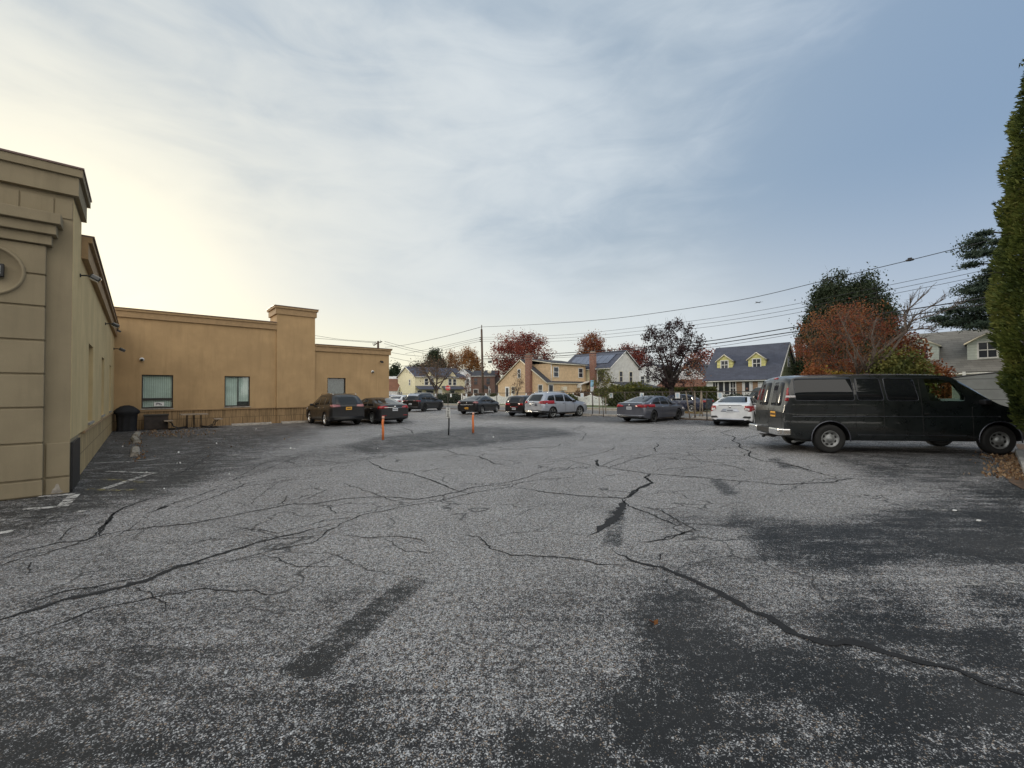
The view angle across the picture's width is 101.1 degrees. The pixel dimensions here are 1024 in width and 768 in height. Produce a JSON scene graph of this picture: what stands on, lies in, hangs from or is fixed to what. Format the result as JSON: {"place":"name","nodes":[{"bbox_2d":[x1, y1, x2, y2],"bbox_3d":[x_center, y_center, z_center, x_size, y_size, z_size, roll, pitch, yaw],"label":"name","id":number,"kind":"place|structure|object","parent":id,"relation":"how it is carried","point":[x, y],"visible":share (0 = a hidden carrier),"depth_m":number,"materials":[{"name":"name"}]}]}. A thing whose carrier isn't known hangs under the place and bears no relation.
{"place":"outdoors","nodes":[
{"label":"outdoors","id":0,"kind":"place"},
{"bbox_2d":[0,408,1023,767],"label":"parking lot","id":1,"kind":"structure","parent":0,"point":[418,588],"depth_m":3.43,"materials":[{"name":"grey asphalt"}]},
{"bbox_2d":[113,405,139,431],"bbox_3d":[-18.246,1.625,19.955,0.958,1.239,0.673,1,-2,-42],"label":"grill","id":2,"kind":"object","parent":1,"relation":"on","point":[126,417],"visible":0.99,"depth_m":19.79,"materials":[{"name":"fabric"}]},
{"bbox_2d":[130,446,139,456],"bbox_3d":[-11.039,1.964,12.343,0.215,0.131,1.750,1,-2,-42],"label":"wheel stop","id":3,"kind":"object","parent":1,"relation":"on","point":[134,451],"visible":0.99,"depth_m":11.85,"materials":[{"name":"concrete"}]},
{"bbox_2d":[131,436,140,442],"bbox_3d":[-13.910,2.050,15.571,0.215,0.131,1.700,1,-2,-45],"label":"wheel stop","id":4,"kind":"object","parent":1,"relation":"on","point":[134,439],"visible":1,"depth_m":15.10,"materials":[{"name":"concrete"}]},
{"bbox_2d":[143,414,168,429],"bbox_3d":[-17.606,1.863,20.842,0.960,0.730,0.610,1,-2,-42],"label":"storage box","id":5,"kind":"object","parent":1,"relation":"on","point":[153,421],"visible":0.96,"depth_m":20.64,"materials":[{"name":"brown metal"}]},
{"bbox_2d":[164,413,221,429],"bbox_3d":[-16.094,1.877,21.314,2.330,0.740,1.093,1,-2,-42],"label":"picnic table","id":6,"kind":"object","parent":1,"relation":"on","point":[200,414],"visible":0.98,"depth_m":21.27,"materials":[{"name":"brown wood"}]},
{"bbox_2d":[0,148,391,500],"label":"building","id":7,"kind":"structure","parent":1,"relation":"on","point":[71,380],"depth_m":9.92,"materials":[{"name":"paint"}]},
{"bbox_2d":[0,263,4,276],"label":"wall light","id":8,"kind":"object","parent":7,"relation":"attached to","point":[2,270],"visible":1,"depth_m":6.83,"materials":[{"name":"black plastic"}]},
{"bbox_2d":[80,274,101,282],"bbox_3d":[-8.504,-2.142,8.508,0.313,0.156,0.161,1,-2,-42],"label":"flood light","id":9,"kind":"object","parent":7,"relation":"attached to","point":[95,278],"visible":1,"depth_m":8.49,"materials":[{"name":"black plastic"}]},
{"bbox_2d":[141,375,173,409],"bbox_3d":[-17.937,0.410,21.323,1.280,1.740,0.270,1,-2,-42],"label":"window","id":10,"kind":"structure","parent":7,"relation":"in","point":[155,388],"depth_m":21.36,"materials":[{"name":"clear glass"}]},
{"bbox_2d":[224,376,250,407],"bbox_3d":[-15.386,0.438,23.581,1.260,1.740,0.270,1,-2,-42],"label":"window","id":11,"kind":"structure","parent":7,"relation":"in","point":[237,388],"depth_m":23.64,"materials":[{"name":"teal glass"}]},
{"bbox_2d":[327,378,344,393],"bbox_3d":[-11.380,0.457,27.216,1.150,1.690,0.140,1,-2,-42],"label":"window","id":12,"kind":"structure","parent":7,"relation":"in","point":[334,385],"depth_m":27.27,"materials":[{"name":"white glass"}]},
{"bbox_2d":[119,428,359,461],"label":"fallen leaves","id":13,"kind":"object","parent":1,"relation":"on","point":[152,432],"visible":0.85,"depth_m":17.87,"materials":[{"name":"brown plant"}]},
{"bbox_2d":[231,422,271,425],"bbox_3d":[-14.409,2.210,23.337,1.900,0.132,0.213,1,-2,-42],"label":"wheel stop","id":14,"kind":"object","parent":1,"relation":"on","point":[245,424],"visible":0.97,"depth_m":23.24,"materials":[{"name":"concrete"}]},
{"bbox_2d":[281,420,308,423],"bbox_3d":[-12.622,2.226,24.788,1.700,0.133,0.208,1,-2,-42],"label":"wheel stop","id":15,"kind":"object","parent":1,"relation":"on","point":[288,422],"visible":0.81,"depth_m":24.57,"materials":[{"name":"concrete"}]},
{"bbox_2d":[306,393,364,425],"bbox_3d":[-10.122,1.396,23.923,2.130,1.722,4.661,1,-2,-42],"label":"car","id":16,"kind":"object","parent":1,"relation":"on","point":[327,409],"visible":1,"depth_m":22.44,"materials":[{"name":"black paint"}]},
{"bbox_2d":[381,416,384,439],"bbox_3d":[-4.742,1.618,15.490,0.112,0.862,0.094,0,-1,0],"label":"bollard","id":17,"kind":"object","parent":1,"relation":"on","point":[382,422],"visible":1,"depth_m":15.45,"materials":[{"name":"orange paint"}]},
{"bbox_2d":[361,397,407,423],"bbox_3d":[-8.104,1.534,25.258,2.102,1.472,4.891,1,-2,-42],"label":"car","id":18,"kind":"object","parent":1,"relation":"on","point":[376,409],"visible":0.77,"depth_m":23.67,"materials":[{"name":"black paint"}]},
{"bbox_2d":[389,395,404,402],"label":"car","id":19,"kind":"object","parent":1,"relation":"on","point":[399,398],"visible":0.16,"depth_m":44.02,"materials":[{"name":"white paint"}]},
{"bbox_2d":[403,393,443,411],"bbox_3d":[-8.364,1.701,40.176,2.130,1.745,4.731,-1,-1,20],"label":"car","id":20,"kind":"object","parent":1,"relation":"on","point":[423,402],"visible":0.95,"depth_m":38.51,"materials":[{"name":"black paint"}]},
{"bbox_2d":[446,407,449,434],"bbox_3d":[-2.541,1.491,16.934,0.092,1.145,0.300,1,-2,-40],"label":"parking sign","id":21,"kind":"object","parent":1,"relation":"on","point":[448,412],"visible":1,"depth_m":16.93,"materials":[{"name":"white metal"}]},
{"bbox_2d":[458,395,499,413],"bbox_3d":[-2.672,1.669,35.151,2.102,1.525,4.787,-1,-1,22],"label":"car","id":22,"kind":"object","parent":1,"relation":"on","point":[480,404],"visible":1,"depth_m":33.52,"materials":[{"name":"black paint"}]},
{"bbox_2d":[505,395,531,415],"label":"car","id":23,"kind":"object","parent":1,"relation":"on","point":[514,405],"visible":0.41,"depth_m":29.70,"materials":[{"name":"black paint"}]},
{"bbox_2d":[525,391,586,417],"bbox_3d":[3.151,1.399,29.483,4.636,1.752,2.130,1,-2,-40],"label":"car","id":24,"kind":"object","parent":1,"relation":"on","point":[551,404],"visible":0.99,"depth_m":28.34,"materials":[{"name":"silver paint"}]},
{"bbox_2d":[590,368,618,416],"bbox_3d":[6.207,0.498,28.543,1.975,3.570,1.996,-1,-1,32],"label":"sapling","id":25,"kind":"object","parent":1,"relation":"on","point":[605,388],"visible":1,"depth_m":28.53,"materials":[{"name":"green plant"}]},
{"bbox_2d":[617,395,684,421],"bbox_3d":[8.241,1.395,24.754,4.937,1.495,2.102,1,-2,-42],"label":"car","id":26,"kind":"object","parent":1,"relation":"on","point":[651,408],"visible":1,"depth_m":23.50,"materials":[{"name":"grey paint"}]},
{"bbox_2d":[711,396,756,424],"bbox_3d":[11.810,1.339,21.988,2.074,1.443,4.671,-1,-1,37],"label":"car","id":27,"kind":"object","parent":1,"relation":"on","point":[733,409],"visible":0.8,"depth_m":20.30,"materials":[{"name":"white paint"}]},
{"bbox_2d":[749,374,1023,454],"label":"van","id":28,"kind":"object","parent":1,"relation":"on","point":[832,413],"visible":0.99,"depth_m":11.26,"materials":[{"name":"paint"}]},
{"bbox_2d":[997,452,1023,488],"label":"planting bed","id":29,"kind":"object","parent":1,"relation":"on","point":[1018,483],"visible":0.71,"depth_m":8.13,"materials":[{"name":"soil"}]},
{"bbox_2d":[963,449,1023,480],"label":"fallen leaves","id":30,"kind":"object","parent":29,"relation":"on","point":[1012,470],"visible":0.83,"depth_m":9.04,"materials":[{"name":"brown plant"}]},
{"bbox_2d":[1015,449,1023,472],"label":"edging kerb","id":31,"kind":"structure","parent":1,"relation":"on","point":[1019,453],"depth_m":9.79,"materials":[{"name":"concrete"}]},
{"bbox_2d":[0,0,1023,377],"label":"sky","id":32,"kind":"structure","parent":0,"point":[400,172],"materials":[{"name":"blue"}]},
{"bbox_2d":[442,405,710,417],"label":"road","id":33,"kind":"structure","parent":0,"point":[601,412],"depth_m":35.21,"materials":[{"name":"grey asphalt"}]},
{"bbox_2d":[456,372,474,393],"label":"young tree","id":34,"kind":"object","parent":33,"relation":"on","point":[466,386],"visible":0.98,"depth_m":71.97,"materials":[{"name":"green plant"}]},
{"bbox_2d":[485,327,555,378],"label":"oak tree","id":35,"kind":"object","parent":33,"relation":"on","point":[516,349],"visible":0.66,"depth_m":83.73,"materials":[{"name":"red plant"}]},
{"bbox_2d":[444,404,710,418],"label":"kerb","id":36,"kind":"structure","parent":33,"relation":"on","point":[616,410],"depth_m":32.13,"materials":[{"name":"concrete"}]},
{"bbox_2d":[679,352,707,417],"bbox_3d":[11.102,0.045,25.671,1.756,4.290,2.053,0,-1,3],"label":"sapling","id":37,"kind":"object","parent":33,"relation":"on","point":[689,373],"visible":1,"depth_m":25.52,"materials":[{"name":"red plant"}]},
{"bbox_2d":[749,387,760,400],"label":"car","id":38,"kind":"object","parent":33,"relation":"on","point":[755,395],"visible":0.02,"depth_m":27.30,"materials":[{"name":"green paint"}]},
{"bbox_2d":[801,362,831,374],"bbox_3d":[16.183,0.435,22.544,2.000,3.250,1.810,0,-1,0],"label":"shrub","id":39,"kind":"object","parent":33,"relation":"on","point":[813,371],"visible":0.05,"depth_m":22.34,"materials":[{"name":"orange plant"}]},
{"bbox_2d":[820,365,855,373],"bbox_3d":[17.671,0.507,22.998,4.414,3.103,1.862,0,-1,0],"label":"shrub","id":40,"kind":"object","parent":33,"relation":"on","point":[836,372],"depth_m":22.89,"materials":[{"name":"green plant"}]},
{"bbox_2d":[782,296,916,373],"bbox_3d":[19.106,-1.551,23.997,6.292,7.299,6.306,-1,-1,32],"label":"dogwood tree","id":41,"kind":"object","parent":33,"relation":"on","point":[860,317],"visible":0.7,"depth_m":23.71,"materials":[{"name":"red plant"}]},
{"bbox_2d":[838,322,883,373],"bbox_3d":[17.963,-0.544,21.594,2.120,5.205,2.147,0,-1,0],"label":"bare tree","id":42,"kind":"object","parent":33,"relation":"on","point":[854,359],"visible":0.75,"depth_m":21.45,"materials":[{"name":"brown plant"}]},
{"bbox_2d":[860,342,941,396],"bbox_3d":[19.049,-0.045,21.058,3.479,4.110,2.503,0,-1,0],"label":"shrub","id":43,"kind":"object","parent":33,"relation":"on","point":[898,364],"visible":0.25,"depth_m":20.54,"materials":[{"name":"green plant"}]},
{"bbox_2d":[837,282,966,373],"bbox_3d":[19.512,-1.472,21.118,6.234,6.920,1.704,0,-1,0],"label":"bare tree","id":44,"kind":"object","parent":33,"relation":"on","point":[905,328],"visible":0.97,"depth_m":20.92,"materials":[{"name":"brown plant"}]},
{"bbox_2d":[887,324,933,386],"bbox_3d":[20.490,-0.590,21.983,2.026,5.188,2.131,0,-1,0],"label":"shrub","id":45,"kind":"object","parent":33,"relation":"on","point":[907,341],"visible":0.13,"depth_m":21.65,"materials":[{"name":"orange plant"}]},
{"bbox_2d":[911,358,958,398],"bbox_3d":[20.995,0.362,21.022,2.177,3.246,2.072,0,-1,-32],"label":"shrub","id":46,"kind":"object","parent":33,"relation":"on","point":[946,391],"visible":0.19,"depth_m":20.42,"materials":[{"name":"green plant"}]},
{"bbox_2d":[951,371,1022,406],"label":"grey fence","id":47,"kind":"object","parent":33,"relation":"on","point":[985,385],"visible":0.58,"depth_m":17.02,"materials":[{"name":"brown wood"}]},
{"bbox_2d":[442,408,711,420],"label":"soil strip","id":48,"kind":"object","parent":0,"point":[663,418],"depth_m":25.71,"materials":[{"name":"brown soil"}]},
{"bbox_2d":[405,350,467,398],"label":"street tree","id":49,"kind":"object","parent":48,"relation":"on","point":[422,366],"visible":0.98,"depth_m":46.74,"materials":[{"name":"brown plant"}]},
{"bbox_2d":[448,404,705,413],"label":"verge","id":50,"kind":"structure","parent":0,"point":[697,412],"depth_m":33.67,"materials":[{"name":"green plant"}]},
{"bbox_2d":[636,314,709,395],"bbox_3d":[13.550,-1.782,36.225,5.663,8.337,6.212,0,-1,-8],"label":"street tree","id":51,"kind":"object","parent":50,"relation":"on","point":[669,381],"visible":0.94,"depth_m":35.61,"materials":[{"name":"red plant"}]},
{"bbox_2d":[444,403,710,411],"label":"pavement","id":52,"kind":"structure","parent":0,"point":[602,408],"depth_m":40.54,"materials":[{"name":"concrete"}]},
{"bbox_2d":[479,325,492,395],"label":"utility pole","id":53,"kind":"object","parent":52,"relation":"on","point":[482,369],"visible":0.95,"depth_m":57.05,"materials":[{"name":"brown wood"}]},
{"bbox_2d":[493,327,831,360],"bbox_3d":[9.288,-3.171,42.053,0.029,0.882,40.165,1,-2,-41],"label":"power line","id":54,"kind":"object","parent":53,"relation":"attached to","point":[676,350],"visible":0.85,"depth_m":36.42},
{"bbox_2d":[488,303,985,358],"bbox_3d":[11.261,-3.548,39.812,0.062,0.996,46.146,1,-2,-41],"label":"power line","id":55,"kind":"object","parent":53,"relation":"attached to","point":[747,338],"visible":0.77,"depth_m":32.29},
{"bbox_2d":[488,241,985,326],"bbox_3d":[10.902,-7.258,40.267,0.040,2.005,45.773,1,-2,-41],"label":"power line","id":56,"kind":"object","parent":53,"relation":"attached to","point":[770,293],"visible":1,"depth_m":30.38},
{"bbox_2d":[492,272,996,341],"bbox_3d":[11.249,-5.396,39.851,0.025,1.777,46.577,1,-2,-41],"label":"power line","id":57,"kind":"object","parent":53,"relation":"attached to","point":[731,323],"visible":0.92,"depth_m":32.34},
{"bbox_2d":[497,293,1007,355],"bbox_3d":[11.262,-3.857,39.815,0.062,1.120,46.150,1,-2,-41],"label":"power line","id":58,"kind":"object","parent":53,"relation":"attached to","point":[760,332],"visible":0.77,"depth_m":31.68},
{"bbox_2d":[520,263,987,336],"bbox_3d":[11.250,-5.995,39.857,0.025,1.656,46.584,1,-2,-41],"label":"power line","id":59,"kind":"object","parent":53,"relation":"attached to","point":[781,306],"visible":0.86,"depth_m":29.73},
{"bbox_2d":[547,268,991,338],"bbox_3d":[11.249,-5.696,39.854,0.025,1.759,46.580,1,-2,-41],"label":"power line","id":60,"kind":"object","parent":53,"relation":"attached to","point":[797,308],"visible":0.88,"depth_m":29.02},
{"bbox_2d":[667,394,713,411],"bbox_3d":[14.026,1.576,35.178,2.102,1.472,4.906,1,-2,-42],"label":"car","id":61,"kind":"object","parent":52,"relation":"on","point":[681,400],"visible":0.46,"depth_m":33.69,"materials":[{"name":"blue paint"}]},
{"bbox_2d":[448,403,710,410],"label":"lawn","id":62,"kind":"structure","parent":0,"point":[597,406],"depth_m":46.61,"materials":[{"name":"green plant"}]},
{"bbox_2d":[389,376,399,394],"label":"garage","id":63,"kind":"structure","parent":62,"relation":"on","point":[394,385],"depth_m":84.69,"materials":[{"name":"red brick"}]},
{"bbox_2d":[389,360,402,375],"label":"evergreen tree","id":64,"kind":"object","parent":62,"relation":"on","point":[394,371],"visible":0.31,"depth_m":91.50,"materials":[{"name":"green plant"}]},
{"bbox_2d":[396,366,465,394],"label":"house","id":65,"kind":"structure","parent":62,"relation":"on","point":[407,383],"depth_m":83.30,"materials":[{"name":"beige"}]},
{"bbox_2d":[422,347,448,367],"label":"evergreen tree","id":66,"kind":"object","parent":62,"relation":"on","point":[434,353],"visible":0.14,"depth_m":97.25,"materials":[{"name":"green plant"}]},
{"bbox_2d":[442,392,460,402],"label":"shrub","id":67,"kind":"object","parent":62,"relation":"on","point":[455,399],"visible":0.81,"depth_m":65.20,"materials":[{"name":"green plant"}]},
{"bbox_2d":[445,345,486,371],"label":"oak tree","id":68,"kind":"object","parent":62,"relation":"on","point":[470,359],"visible":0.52,"depth_m":102.71,"materials":[{"name":"orange plant"}]},
{"bbox_2d":[458,369,500,393],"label":"house","id":69,"kind":"structure","parent":62,"relation":"on","point":[491,379],"depth_m":87.50,"materials":[{"name":"brown"}]},
{"bbox_2d":[509,368,524,394],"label":"young tree","id":70,"kind":"object","parent":62,"relation":"on","point":[517,380],"visible":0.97,"depth_m":54.86,"materials":[{"name":"brown plant"}]},
{"bbox_2d":[461,393,607,404],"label":"white fence","id":71,"kind":"object","parent":62,"relation":"on","point":[588,401],"visible":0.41,"depth_m":52.39,"materials":[{"name":"plastic"}]},
{"bbox_2d":[496,355,588,396],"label":"house","id":72,"kind":"structure","parent":62,"relation":"on","point":[538,375],"depth_m":60.85,"materials":[{"name":"beige"}]},
{"bbox_2d":[505,387,509,396],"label":"door","id":73,"kind":"structure","parent":72,"relation":"in","point":[507,390],"depth_m":64.17,"materials":[{"name":"white paint"}]},
{"bbox_2d":[548,384,553,391],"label":"window","id":74,"kind":"structure","parent":72,"relation":"in","point":[550,386],"depth_m":58.62,"materials":[{"name":"grey glass"}]},
{"bbox_2d":[553,367,558,376],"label":"window","id":75,"kind":"structure","parent":72,"relation":"in","point":[555,369],"depth_m":59.38,"materials":[{"name":"white glass"}]},
{"bbox_2d":[578,368,582,377],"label":"window","id":76,"kind":"structure","parent":72,"relation":"in","point":[580,370],"depth_m":62.92,"materials":[{"name":"white glass"}]},
{"bbox_2d":[574,388,596,397],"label":"shrub","id":77,"kind":"object","parent":62,"relation":"on","point":[578,394],"visible":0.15,"depth_m":53.55,"materials":[{"name":"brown plant"}]},
{"bbox_2d":[590,380,593,391],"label":"parking rule sign","id":78,"kind":"object","parent":62,"relation":"on","point":[591,385],"visible":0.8,"depth_m":45.39,"materials":[{"name":"white metal"}]},
{"bbox_2d":[601,390,621,406],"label":"hedge","id":79,"kind":"object","parent":62,"relation":"on","point":[616,398],"visible":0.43,"depth_m":46.04,"materials":[{"name":"green plant"}]},
{"bbox_2d":[568,350,658,390],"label":"house","id":80,"kind":"structure","parent":62,"relation":"on","point":[623,367],"depth_m":63.24,"materials":[{"name":"grey"}]},
{"bbox_2d":[619,371,622,381],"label":"window","id":81,"kind":"structure","parent":80,"relation":"in","point":[620,372],"depth_m":62.72,"materials":[{"name":"white glass"}]},
{"bbox_2d":[603,383,623,391],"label":"shrub","id":82,"kind":"object","parent":62,"relation":"on","point":[613,388],"visible":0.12,"depth_m":53.97,"materials":[{"name":"green plant"}]},
{"bbox_2d":[619,380,651,390],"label":"shrub","id":83,"kind":"object","parent":62,"relation":"on","point":[632,385],"visible":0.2,"depth_m":53.60,"materials":[{"name":"green plant"}]},
{"bbox_2d":[620,386,718,409],"bbox_3d":[14.696,1.377,40.898,2.144,2.240,11.096,0,-1,-25],"label":"hedge","id":84,"kind":"object","parent":62,"relation":"on","point":[682,390],"visible":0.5,"depth_m":39.45,"materials":[{"name":"green plant"}]},
{"bbox_2d":[657,363,708,386],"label":"house","id":85,"kind":"structure","parent":62,"relation":"on","point":[698,381],"depth_m":62.64,"materials":[{"name":"red"}]},
{"bbox_2d":[724,392,749,396],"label":"shrub","id":86,"kind":"object","parent":62,"relation":"on","point":[736,394],"visible":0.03,"depth_m":42.14,"materials":[{"name":"green plant"}]},
{"bbox_2d":[702,336,801,395],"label":"house","id":87,"kind":"structure","parent":62,"relation":"on","point":[745,368],"depth_m":43.74,"materials":[{"name":"white"}]},
{"bbox_2d":[718,382,723,394],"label":"window","id":88,"kind":"structure","parent":87,"relation":"in","point":[720,384],"depth_m":44.80,"materials":[{"name":"glass"}]},
{"bbox_2d":[720,360,728,368],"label":"window","id":89,"kind":"structure","parent":87,"relation":"in","point":[723,363],"depth_m":45.38,"materials":[{"name":"white glass"}]},
{"bbox_2d":[724,382,729,394],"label":"window","id":90,"kind":"structure","parent":87,"relation":"in","point":[726,384],"depth_m":44.35,"materials":[{"name":"white glass"}]},
{"bbox_2d":[730,382,735,393],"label":"window","id":91,"kind":"structure","parent":87,"relation":"in","point":[732,384],"depth_m":43.92,"materials":[{"name":"white glass"}]},
{"bbox_2d":[743,381,750,395],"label":"door","id":92,"kind":"structure","parent":87,"relation":"in","point":[747,384],"depth_m":42.85,"materials":[{"name":"white paint"}]},
{"bbox_2d":[752,358,760,366],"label":"window","id":93,"kind":"structure","parent":87,"relation":"in","point":[756,362],"depth_m":43.02,"materials":[{"name":"white glass"}]},
{"bbox_2d":[788,262,913,374],"bbox_3d":[31.630,-4.535,39.808,10.624,13.727,10.676,-1,-1,35],"label":"conifer tree","id":94,"kind":"object","parent":62,"relation":"on","point":[827,288],"visible":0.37,"depth_m":38.63,"materials":[{"name":"green plant"}]},
{"bbox_2d":[906,329,1021,396],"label":"house","id":95,"kind":"structure","parent":62,"relation":"on","point":[965,352],"depth_m":29.76,"materials":[{"name":"grey"}]},
{"bbox_2d":[977,341,998,358],"bbox_3d":[32.337,-2.327,28.650,0.077,1.190,0.978,1,-2,-41],"label":"window","id":96,"kind":"structure","parent":95,"relation":"in","point":[985,350],"depth_m":28.70,"materials":[{"name":"white glass"}]},
{"bbox_2d":[919,228,1020,333],"bbox_3d":[30.224,-4.467,27.164,6.087,13.000,5.653,0,-1,0],"label":"pine tree","id":97,"kind":"object","parent":62,"relation":"on","point":[963,319],"visible":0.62,"depth_m":27.49,"materials":[{"name":"green plant"}]},
{"bbox_2d":[432,408,746,422],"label":"parking lot apron","id":98,"kind":"object","parent":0,"point":[617,416],"depth_m":25.49,"materials":[{"name":"grey asphalt"}]},
{"bbox_2d":[394,391,759,419],"bbox_3d":[-1.070,1.638,38.523,0.060,1.700,50.582,1,-2,-41],"label":"chain link fence","id":99,"kind":"object","parent":98,"relation":"on","point":[608,399],"visible":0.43,"depth_m":29.22,"materials":[{"name":"metal"}]},
{"bbox_2d":[592,414,616,416],"bbox_3d":[6.502,2.189,29.694,0.211,0.133,2.000,1,-2,-41],"label":"wheel stop","id":100,"kind":"object","parent":98,"relation":"on","point":[613,415],"visible":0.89,"depth_m":29.54,"materials":[{"name":"concrete"}]},
{"bbox_2d":[574,329,614,353],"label":"oak tree","id":101,"kind":"object","parent":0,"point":[592,343],"visible":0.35,"depth_m":90.54,"materials":[{"name":"red plant"}]},
{"bbox_2d":[1016,444,1023,448],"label":"soil strip","id":102,"kind":"object","parent":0,"point":[1020,446],"depth_m":12.34,"materials":[{"name":"brown soil"}]},
{"bbox_2d":[983,59,1023,431],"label":"conifer tree","id":103,"kind":"object","parent":102,"relation":"on","point":[1006,318],"visible":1,"depth_m":10.09,"materials":[{"name":"green plant"}]},
{"bbox_2d":[1019,273,1023,362],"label":"conifer tree","id":104,"kind":"object","parent":102,"relation":"on","point":[1021,289],"visible":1,"depth_m":9.24,"materials":[{"name":"green plant"}]},
{"label":"ground","id":105,"kind":"structure","parent":0,"visible":0},
{"bbox_2d":[615,342,652,367],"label":"oak tree","id":106,"kind":"object","parent":105,"relation":"on","point":[635,356],"visible":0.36,"depth_m":84.70,"materials":[{"name":"red plant"}]},
{"bbox_2d":[639,364,673,385],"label":"house","id":107,"kind":"structure","parent":105,"relation":"on","point":[642,377],"depth_m":76.74,"materials":[{"name":"white"}]},
{"bbox_2d":[678,345,719,364],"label":"oak tree","id":108,"kind":"object","parent":105,"relation":"on","point":[705,355],"visible":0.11,"depth_m":78.42,"materials":[{"name":"red plant"}]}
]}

